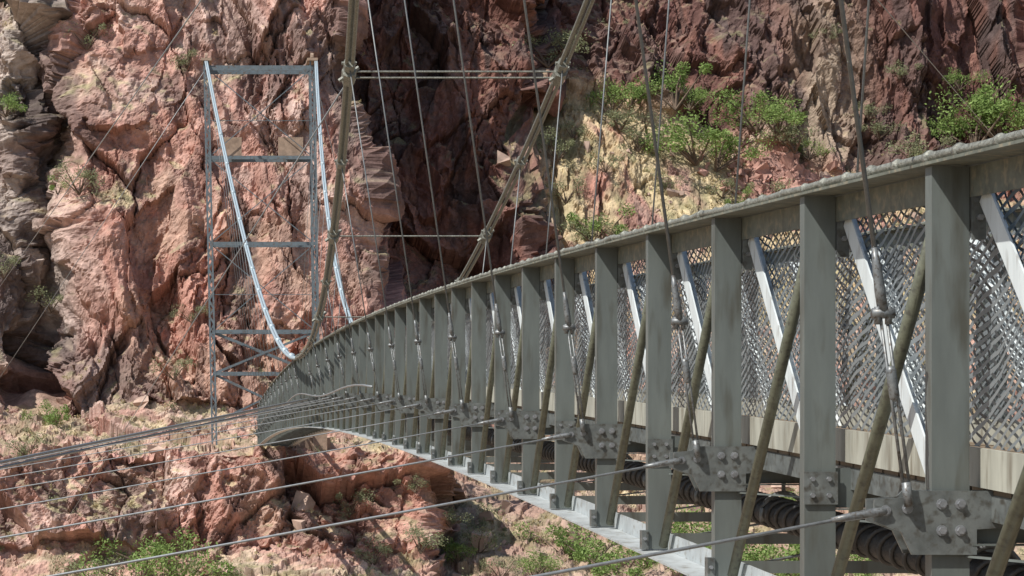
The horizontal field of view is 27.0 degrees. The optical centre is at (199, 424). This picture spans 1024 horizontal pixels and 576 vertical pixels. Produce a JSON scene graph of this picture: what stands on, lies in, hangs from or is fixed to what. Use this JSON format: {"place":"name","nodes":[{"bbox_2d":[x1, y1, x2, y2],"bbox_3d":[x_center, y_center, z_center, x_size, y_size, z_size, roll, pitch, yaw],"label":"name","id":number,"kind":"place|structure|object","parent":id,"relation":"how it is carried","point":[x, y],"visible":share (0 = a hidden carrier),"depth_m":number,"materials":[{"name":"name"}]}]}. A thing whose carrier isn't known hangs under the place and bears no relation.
{"place":"outdoors","nodes":[
{"label":"outdoors","id":0,"kind":"place"},
{"bbox_2d":[0,0,1023,575],"bbox_3d":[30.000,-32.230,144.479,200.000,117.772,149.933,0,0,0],"label":"canyon cliff","id":1,"kind":"structure","parent":0,"point":[138,272],"depth_m":138.94,"materials":[{"name":"brown stone"}]},
{"bbox_2d":[0,251,20,278],"bbox_3d":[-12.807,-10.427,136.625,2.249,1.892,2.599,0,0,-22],"label":"sage bush","id":2,"kind":"object","parent":1,"relation":"on","point":[3,275],"visible":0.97,"depth_m":136.37,"materials":[{"name":"green plant"}]},
{"bbox_2d":[0,92,27,116],"bbox_3d":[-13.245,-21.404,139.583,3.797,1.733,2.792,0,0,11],"label":"green bush","id":3,"kind":"object","parent":1,"relation":"on","point":[9,102],"visible":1,"depth_m":139.40,"materials":[{"name":"green plant"}]},
{"bbox_2d":[4,430,49,459],"bbox_3d":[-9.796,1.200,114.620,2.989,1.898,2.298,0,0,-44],"label":"sage bush","id":4,"kind":"object","parent":1,"relation":"on","point":[23,450],"visible":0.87,"depth_m":114.68,"materials":[{"name":"beige plant"}]},
{"bbox_2d":[24,285,63,312],"bbox_3d":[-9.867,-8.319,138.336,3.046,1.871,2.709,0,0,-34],"label":"sage bush","id":5,"kind":"object","parent":1,"relation":"on","point":[50,310],"visible":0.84,"depth_m":137.96,"materials":[{"name":"green plant"}]},
{"bbox_2d":[19,399,71,425],"bbox_3d":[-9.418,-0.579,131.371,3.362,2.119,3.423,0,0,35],"label":"green bush","id":6,"kind":"object","parent":1,"relation":"on","point":[49,418],"visible":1,"depth_m":130.92,"materials":[{"name":"green plant"}]},
{"bbox_2d":[48,175,68,193],"bbox_3d":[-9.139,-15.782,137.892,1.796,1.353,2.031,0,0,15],"label":"green bush","id":7,"kind":"object","parent":1,"relation":"on","point":[51,187],"visible":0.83,"depth_m":137.46,"materials":[{"name":"green plant"}]},
{"bbox_2d":[49,158,104,194],"bbox_3d":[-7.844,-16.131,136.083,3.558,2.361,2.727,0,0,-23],"label":"sage bush","id":8,"kind":"object","parent":1,"relation":"on","point":[85,175],"visible":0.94,"depth_m":136.03,"materials":[{"name":"green plant"}]},
{"bbox_2d":[60,20,114,49],"bbox_3d":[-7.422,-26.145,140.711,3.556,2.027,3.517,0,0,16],"label":"sage bush","id":9,"kind":"object","parent":1,"relation":"on","point":[103,25],"visible":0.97,"depth_m":140.04,"materials":[{"name":"green plant"}]},
{"bbox_2d":[50,554,127,575],"bbox_3d":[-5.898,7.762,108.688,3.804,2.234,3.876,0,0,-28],"label":"sage bush","id":10,"kind":"object","parent":1,"relation":"on","point":[74,563],"visible":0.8,"depth_m":109.05,"materials":[{"name":"green plant"}]},
{"bbox_2d":[74,533,193,575],"bbox_3d":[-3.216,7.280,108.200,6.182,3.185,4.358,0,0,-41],"label":"green bush","id":11,"kind":"object","parent":1,"relation":"on","point":[172,569],"visible":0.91,"depth_m":108.36,"materials":[{"name":"green plant"}]},
{"bbox_2d":[92,526,239,575],"bbox_3d":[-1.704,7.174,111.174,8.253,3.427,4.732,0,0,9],"label":"green bush","id":12,"kind":"object","parent":1,"relation":"on","point":[187,555],"visible":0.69,"depth_m":110.33,"materials":[{"name":"green plant"}]},
{"bbox_2d":[149,354,198,379],"bbox_3d":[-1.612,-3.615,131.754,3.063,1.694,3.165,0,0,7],"label":"sage bush","id":13,"kind":"object","parent":1,"relation":"on","point":[177,371],"visible":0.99,"depth_m":131.16,"materials":[{"name":"green plant"}]},
{"bbox_2d":[166,48,196,68],"bbox_3d":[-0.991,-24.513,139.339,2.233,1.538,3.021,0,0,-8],"label":"sage bush","id":14,"kind":"object","parent":1,"relation":"on","point":[183,63],"visible":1,"depth_m":139.41,"materials":[{"name":"green plant"}]},
{"bbox_2d":[169,303,210,322],"bbox_3d":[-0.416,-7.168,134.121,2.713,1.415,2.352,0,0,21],"label":"sage bush","id":15,"kind":"object","parent":1,"relation":"on","point":[195,315],"visible":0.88,"depth_m":133.74,"materials":[{"name":"green plant"}]},
{"bbox_2d":[185,558,245,575],"bbox_3d":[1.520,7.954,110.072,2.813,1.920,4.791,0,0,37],"label":"sage bush","id":16,"kind":"object","parent":1,"relation":"on","point":[233,573],"visible":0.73,"depth_m":109.23,"materials":[{"name":"green plant"}]},
{"bbox_2d":[233,432,329,489],"bbox_3d":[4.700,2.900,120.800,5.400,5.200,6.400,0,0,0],"label":"stone abutment","id":17,"kind":"object","parent":1,"relation":"on","point":[323,440],"visible":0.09,"depth_m":118.00,"materials":[{"name":"brown stone"}]},
{"bbox_2d":[201,53,318,444],"bbox_3d":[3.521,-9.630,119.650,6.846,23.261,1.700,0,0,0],"label":"bridge tower","id":18,"kind":"structure","parent":17,"relation":"on","point":[290,149],"depth_m":118.98,"materials":[{"name":"metal"}]},
{"bbox_2d":[333,488,378,515],"bbox_3d":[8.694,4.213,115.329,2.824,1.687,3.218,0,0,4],"label":"sage bush","id":19,"kind":"object","parent":1,"relation":"on","point":[339,495],"visible":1,"depth_m":114.77,"materials":[{"name":"green plant"}]},
{"bbox_2d":[352,537,393,564],"bbox_3d":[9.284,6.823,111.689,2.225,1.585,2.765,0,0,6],"label":"sage bush","id":20,"kind":"object","parent":1,"relation":"on","point":[375,560],"visible":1,"depth_m":111.58,"materials":[{"name":"green plant"}]},
{"bbox_2d":[392,475,429,492],"bbox_3d":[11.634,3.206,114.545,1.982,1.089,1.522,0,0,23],"label":"sage bush","id":21,"kind":"object","parent":1,"relation":"on","point":[415,488],"visible":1,"depth_m":114.40,"materials":[{"name":"green plant"}]},
{"bbox_2d":[403,522,448,553],"bbox_3d":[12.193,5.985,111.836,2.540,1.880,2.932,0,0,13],"label":"sage bush","id":22,"kind":"object","parent":1,"relation":"on","point":[427,544],"visible":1,"depth_m":111.37,"materials":[{"name":"green plant"}]},
{"bbox_2d":[440,506,473,527],"bbox_3d":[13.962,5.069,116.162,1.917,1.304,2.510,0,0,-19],"label":"sage bush","id":23,"kind":"object","parent":1,"relation":"on","point":[450,522],"visible":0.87,"depth_m":115.66,"materials":[{"name":"green plant"}]},
{"bbox_2d":[439,537,477,563],"bbox_3d":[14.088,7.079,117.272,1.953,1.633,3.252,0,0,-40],"label":"green bush","id":24,"kind":"object","parent":1,"relation":"on","point":[455,546],"visible":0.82,"depth_m":116.51,"materials":[{"name":"green plant"}]},
{"bbox_2d":[458,526,500,553],"bbox_3d":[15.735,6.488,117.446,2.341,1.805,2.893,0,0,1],"label":"sage bush","id":25,"kind":"object","parent":1,"relation":"on","point":[492,540],"visible":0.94,"depth_m":116.99,"materials":[{"name":"green plant"}]},
{"bbox_2d":[479,555,520,575],"bbox_3d":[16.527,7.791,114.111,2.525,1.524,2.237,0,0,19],"label":"sage bush","id":26,"kind":"object","parent":1,"relation":"on","point":[498,562],"visible":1,"depth_m":113.93,"materials":[{"name":"green plant"}]},
{"bbox_2d":[0,0,1021,575],"bbox_3d":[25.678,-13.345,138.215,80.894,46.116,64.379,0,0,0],"label":"dry grass","id":27,"kind":"structure","parent":1,"relation":"on","point":[380,448],"depth_m":131.16,"materials":[{"name":"plant"}]},
{"bbox_2d":[0,0,1023,575],"bbox_3d":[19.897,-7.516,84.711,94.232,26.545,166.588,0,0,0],"label":"suspension bridge","id":28,"kind":"structure","parent":1,"relation":"on","point":[916,462],"depth_m":13.83,"materials":[{"name":"metal"}]},
{"bbox_2d":[394,412,1023,575],"bbox_3d":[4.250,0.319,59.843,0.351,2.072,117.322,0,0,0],"label":"water pipeline","id":29,"kind":"object","parent":28,"relation":"on","point":[874,542],"visible":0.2,"depth_m":14.79,"materials":[{"name":"black metal"}]},
{"bbox_2d":[0,2,1023,575],"bbox_3d":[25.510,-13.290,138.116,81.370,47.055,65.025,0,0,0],"label":"boulders","id":30,"kind":"object","parent":1,"relation":"on","point":[304,500],"visible":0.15,"depth_m":125.95,"materials":[{"name":"stone"}]},
{"bbox_2d":[0,1,1023,575],"bbox_3d":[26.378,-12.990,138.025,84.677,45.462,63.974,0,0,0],"label":"desert scrub","id":31,"kind":"object","parent":1,"relation":"on","point":[474,527],"visible":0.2,"depth_m":124.48,"materials":[{"name":"green plant"}]},
{"bbox_2d":[514,547,564,574],"bbox_3d":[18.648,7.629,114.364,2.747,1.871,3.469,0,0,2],"label":"green bush","id":32,"kind":"object","parent":1,"relation":"on","point":[531,562],"visible":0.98,"depth_m":114.72,"materials":[{"name":"green plant"}]},
{"bbox_2d":[512,28,591,67],"bbox_3d":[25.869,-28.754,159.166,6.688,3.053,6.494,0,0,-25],"label":"sage bush","id":33,"kind":"object","parent":1,"relation":"on","point":[548,64],"visible":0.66,"depth_m":159.39,"materials":[{"name":"green plant"}]},
{"bbox_2d":[534,126,575,162],"bbox_3d":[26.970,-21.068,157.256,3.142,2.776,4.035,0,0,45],"label":"sage bush","id":34,"kind":"object","parent":1,"relation":"on","point":[570,143],"visible":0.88,"depth_m":156.74,"materials":[{"name":"green plant"}]},
{"bbox_2d":[512,519,606,554],"bbox_3d":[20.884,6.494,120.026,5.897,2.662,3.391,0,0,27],"label":"green bush","id":35,"kind":"object","parent":1,"relation":"on","point":[559,531],"visible":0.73,"depth_m":119.31,"materials":[{"name":"green plant"}]},
{"bbox_2d":[538,28,585,57],"bbox_3d":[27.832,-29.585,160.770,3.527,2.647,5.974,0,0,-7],"label":"sage bush","id":36,"kind":"object","parent":1,"relation":"on","point":[557,38],"visible":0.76,"depth_m":160.64,"materials":[{"name":"green plant"}]},
{"bbox_2d":[544,175,586,203],"bbox_3d":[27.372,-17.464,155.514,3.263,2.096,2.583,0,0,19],"label":"sage bush","id":37,"kind":"object","parent":1,"relation":"on","point":[572,193],"visible":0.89,"depth_m":155.21,"materials":[{"name":"green plant"}]},
{"bbox_2d":[558,118,591,139],"bbox_3d":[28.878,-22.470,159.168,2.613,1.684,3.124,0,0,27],"label":"sage bush","id":38,"kind":"object","parent":1,"relation":"on","point":[577,131],"visible":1,"depth_m":158.72,"materials":[{"name":"green plant"}]},
{"bbox_2d":[561,212,619,241],"bbox_3d":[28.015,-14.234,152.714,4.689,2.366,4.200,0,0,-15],"label":"sage bush","id":39,"kind":"object","parent":1,"relation":"on","point":[585,236],"visible":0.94,"depth_m":152.06,"materials":[{"name":"green plant"}]},
{"bbox_2d":[553,534,633,565],"bbox_3d":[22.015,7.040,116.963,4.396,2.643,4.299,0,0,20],"label":"green bush","id":40,"kind":"object","parent":1,"relation":"on","point":[574,549],"visible":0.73,"depth_m":117.33,"materials":[{"name":"green plant"}]},
{"bbox_2d":[565,203,637,238],"bbox_3d":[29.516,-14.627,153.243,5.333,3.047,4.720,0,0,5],"label":"green bush","id":41,"kind":"object","parent":1,"relation":"on","point":[621,226],"visible":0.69,"depth_m":152.21,"materials":[{"name":"green plant"}]},
{"bbox_2d":[587,152,626,172],"bbox_3d":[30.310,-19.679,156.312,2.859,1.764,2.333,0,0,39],"label":"sage bush","id":42,"kind":"object","parent":1,"relation":"on","point":[607,168],"visible":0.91,"depth_m":156.20,"materials":[{"name":"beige plant"}]},
{"bbox_2d":[586,224,642,236],"bbox_3d":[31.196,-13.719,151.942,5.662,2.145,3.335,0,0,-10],"label":"sage bush","id":43,"kind":"object","parent":1,"relation":"on","point":[613,233],"visible":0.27,"depth_m":152.31,"materials":[{"name":"green plant"}]},
{"bbox_2d":[586,78,645,117],"bbox_3d":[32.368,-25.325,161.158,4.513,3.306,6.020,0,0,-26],"label":"green bush","id":44,"kind":"object","parent":1,"relation":"on","point":[618,91],"visible":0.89,"depth_m":161.35,"materials":[{"name":"green plant"}]},
{"bbox_2d":[575,545,658,575],"bbox_3d":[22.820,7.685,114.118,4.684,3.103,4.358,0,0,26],"label":"green bush","id":45,"kind":"object","parent":1,"relation":"on","point":[606,572],"visible":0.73,"depth_m":114.23,"materials":[{"name":"green plant"}]},
{"bbox_2d":[581,105,668,132],"bbox_3d":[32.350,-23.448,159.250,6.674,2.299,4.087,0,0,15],"label":"sage bush","id":46,"kind":"object","parent":1,"relation":"on","point":[616,122],"visible":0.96,"depth_m":159.21,"materials":[{"name":"green plant"}]},
{"bbox_2d":[610,80,660,107],"bbox_3d":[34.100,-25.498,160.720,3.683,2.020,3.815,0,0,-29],"label":"green bush","id":47,"kind":"object","parent":1,"relation":"on","point":[639,93],"visible":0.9,"depth_m":160.96,"materials":[{"name":"green plant"}]},
{"bbox_2d":[621,120,669,151],"bbox_3d":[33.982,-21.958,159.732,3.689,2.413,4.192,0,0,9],"label":"sage bush","id":48,"kind":"object","parent":1,"relation":"on","point":[638,148],"visible":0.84,"depth_m":158.97,"materials":[{"name":"green plant"}]},
{"bbox_2d":[626,550,682,575],"bbox_3d":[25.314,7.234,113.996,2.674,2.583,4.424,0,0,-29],"label":"green bush","id":49,"kind":"object","parent":1,"relation":"on","point":[638,560],"visible":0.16,"depth_m":114.70,"materials":[{"name":"green plant"}]},
{"bbox_2d":[651,167,685,191],"bbox_3d":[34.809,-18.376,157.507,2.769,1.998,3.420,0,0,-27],"label":"sage bush","id":50,"kind":"object","parent":1,"relation":"on","point":[665,184],"visible":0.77,"depth_m":156.80,"materials":[{"name":"green plant"}]},
{"bbox_2d":[631,59,712,110],"bbox_3d":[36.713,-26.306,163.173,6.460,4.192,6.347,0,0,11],"label":"green bush","id":51,"kind":"object","parent":1,"relation":"on","point":[679,80],"visible":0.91,"depth_m":161.69,"materials":[{"name":"green plant"}]},
{"bbox_2d":[645,504,710,546],"bbox_3d":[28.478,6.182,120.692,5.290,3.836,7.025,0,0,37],"label":"green bush","id":52,"kind":"object","parent":1,"relation":"on","point":[677,525],"visible":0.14,"depth_m":119.40,"materials":[{"name":"green plant"}]},
{"bbox_2d":[638,107,737,165],"bbox_3d":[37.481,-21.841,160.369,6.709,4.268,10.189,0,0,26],"label":"green bush","id":53,"kind":"object","parent":1,"relation":"on","point":[684,152],"visible":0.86,"depth_m":158.41,"materials":[{"name":"green plant"}]},
{"bbox_2d":[674,84,717,110],"bbox_3d":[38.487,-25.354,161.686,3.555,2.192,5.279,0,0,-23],"label":"green bush","id":54,"kind":"object","parent":1,"relation":"on","point":[691,106],"visible":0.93,"depth_m":161.93,"materials":[{"name":"green plant"}]},
{"bbox_2d":[705,178,740,198],"bbox_3d":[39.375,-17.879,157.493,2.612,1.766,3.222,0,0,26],"label":"sage bush","id":55,"kind":"object","parent":1,"relation":"on","point":[726,182],"visible":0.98,"depth_m":157.17,"materials":[{"name":"green plant"}]},
{"bbox_2d":[699,530,760,560],"bbox_3d":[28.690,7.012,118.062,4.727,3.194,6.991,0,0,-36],"label":"green bush","id":56,"kind":"object","parent":1,"relation":"on","point":[752,548],"visible":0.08,"depth_m":117.19,"materials":[{"name":"green plant"}]},
{"bbox_2d":[702,128,775,171],"bbox_3d":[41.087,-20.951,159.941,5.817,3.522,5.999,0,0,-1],"label":"green bush","id":57,"kind":"object","parent":1,"relation":"on","point":[729,144],"visible":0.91,"depth_m":159.24,"materials":[{"name":"green plant"}]},
{"bbox_2d":[724,186,753,203],"bbox_3d":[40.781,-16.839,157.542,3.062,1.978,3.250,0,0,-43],"label":"green bush","id":58,"kind":"object","parent":1,"relation":"on","point":[742,199],"visible":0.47,"depth_m":156.54,"materials":[{"name":"green plant"}]},
{"bbox_2d":[707,86,796,133],"bbox_3d":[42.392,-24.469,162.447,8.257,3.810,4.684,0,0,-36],"label":"green bush","id":59,"kind":"object","parent":1,"relation":"on","point":[732,105],"visible":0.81,"depth_m":161.79,"materials":[{"name":"green plant"}]},
{"bbox_2d":[741,544,790,575],"bbox_3d":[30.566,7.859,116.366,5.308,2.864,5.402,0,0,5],"label":"green bush","id":60,"kind":"object","parent":1,"relation":"on","point":[750,556],"visible":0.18,"depth_m":115.25,"materials":[{"name":"green plant"}]},
{"bbox_2d":[747,177,792,196],"bbox_3d":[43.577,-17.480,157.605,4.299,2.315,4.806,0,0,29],"label":"sage bush","id":61,"kind":"object","parent":1,"relation":"on","point":[777,188],"visible":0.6,"depth_m":156.58,"materials":[{"name":"green plant"}]},
{"bbox_2d":[738,93,810,135],"bbox_3d":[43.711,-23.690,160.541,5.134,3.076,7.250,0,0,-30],"label":"green bush","id":62,"kind":"object","parent":1,"relation":"on","point":[779,114],"visible":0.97,"depth_m":159.31,"materials":[{"name":"green plant"}]},
{"bbox_2d":[755,544,799,575],"bbox_3d":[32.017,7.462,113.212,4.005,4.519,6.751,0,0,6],"label":"green bush","id":63,"kind":"object","parent":1,"relation":"on","point":[793,552],"visible":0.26,"depth_m":115.06,"materials":[{"name":"green plant"}]},
{"bbox_2d":[759,119,818,153],"bbox_3d":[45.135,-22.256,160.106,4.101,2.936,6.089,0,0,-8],"label":"sage bush","id":64,"kind":"object","parent":1,"relation":"on","point":[790,141],"visible":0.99,"depth_m":160.19,"materials":[{"name":"green plant"}]},
{"bbox_2d":[780,488,797,500],"bbox_3d":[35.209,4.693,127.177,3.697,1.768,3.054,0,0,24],"label":"green bush","id":65,"kind":"object","parent":1,"relation":"on","point":[790,497],"visible":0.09,"depth_m":126.84,"materials":[{"name":"green plant"}]},
{"bbox_2d":[697,135,910,232],"bbox_3d":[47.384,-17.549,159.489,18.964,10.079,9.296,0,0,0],"label":"talus rocks","id":66,"kind":"object","parent":1,"relation":"on","point":[773,166],"visible":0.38,"depth_m":160.28,"materials":[{"name":"stone"}]},
{"bbox_2d":[797,139,835,160],"bbox_3d":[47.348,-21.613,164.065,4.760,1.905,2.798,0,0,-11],"label":"green bush","id":67,"kind":"object","parent":1,"relation":"on","point":[804,155],"visible":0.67,"depth_m":163.59,"materials":[{"name":"green plant"}]},
{"bbox_2d":[809,22,842,41],"bbox_3d":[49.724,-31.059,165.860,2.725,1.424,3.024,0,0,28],"label":"sage bush","id":68,"kind":"object","parent":1,"relation":"on","point":[829,37],"visible":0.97,"depth_m":165.85,"materials":[{"name":"green plant"}]},
{"bbox_2d":[836,553,894,575],"bbox_3d":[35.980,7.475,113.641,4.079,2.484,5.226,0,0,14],"label":"green bush","id":69,"kind":"object","parent":1,"relation":"on","point":[856,556],"visible":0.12,"depth_m":112.41,"materials":[{"name":"green plant"}]},
{"bbox_2d":[852,100,892,119],"bbox_3d":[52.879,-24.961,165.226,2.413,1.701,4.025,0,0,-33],"label":"sage bush","id":70,"kind":"object","parent":1,"relation":"on","point":[867,109],"visible":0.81,"depth_m":165.14,"materials":[{"name":"green plant"}]},
{"bbox_2d":[861,118,905,138],"bbox_3d":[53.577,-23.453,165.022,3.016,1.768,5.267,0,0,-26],"label":"sage bush","id":71,"kind":"object","parent":1,"relation":"on","point":[876,127],"visible":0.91,"depth_m":164.83,"materials":[{"name":"green plant"}]},
{"bbox_2d":[885,59,922,79],"bbox_3d":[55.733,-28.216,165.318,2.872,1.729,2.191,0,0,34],"label":"sage bush","id":72,"kind":"object","parent":1,"relation":"on","point":[899,77],"visible":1,"depth_m":165.39,"materials":[{"name":"green plant"}]},
{"bbox_2d":[884,130,955,157],"bbox_3d":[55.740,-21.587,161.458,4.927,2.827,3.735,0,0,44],"label":"sage bush","id":73,"kind":"object","parent":1,"relation":"on","point":[917,152],"visible":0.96,"depth_m":161.57,"materials":[{"name":"green plant"}]},
{"bbox_2d":[942,67,991,90],"bbox_3d":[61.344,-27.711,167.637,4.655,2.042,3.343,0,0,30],"label":"green bush","id":74,"kind":"object","parent":1,"relation":"on","point":[953,77],"visible":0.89,"depth_m":167.38,"materials":[{"name":"green plant"}]},
{"bbox_2d":[925,99,1015,142],"bbox_3d":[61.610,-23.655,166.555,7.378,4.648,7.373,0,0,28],"label":"green bush","id":75,"kind":"object","parent":1,"relation":"on","point":[965,123],"visible":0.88,"depth_m":165.13,"materials":[{"name":"green plant"}]},
{"bbox_2d":[924,75,1023,139],"bbox_3d":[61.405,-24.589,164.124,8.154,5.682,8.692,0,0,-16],"label":"green bush","id":76,"kind":"object","parent":1,"relation":"on","point":[993,110],"visible":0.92,"depth_m":164.27,"materials":[{"name":"green plant"}]},
{"bbox_2d":[979,102,1023,135],"bbox_3d":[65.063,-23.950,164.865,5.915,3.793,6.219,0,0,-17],"label":"green bush","id":77,"kind":"object","parent":1,"relation":"on","point":[1017,122],"visible":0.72,"depth_m":162.95,"materials":[{"name":"green plant"}]}
]}

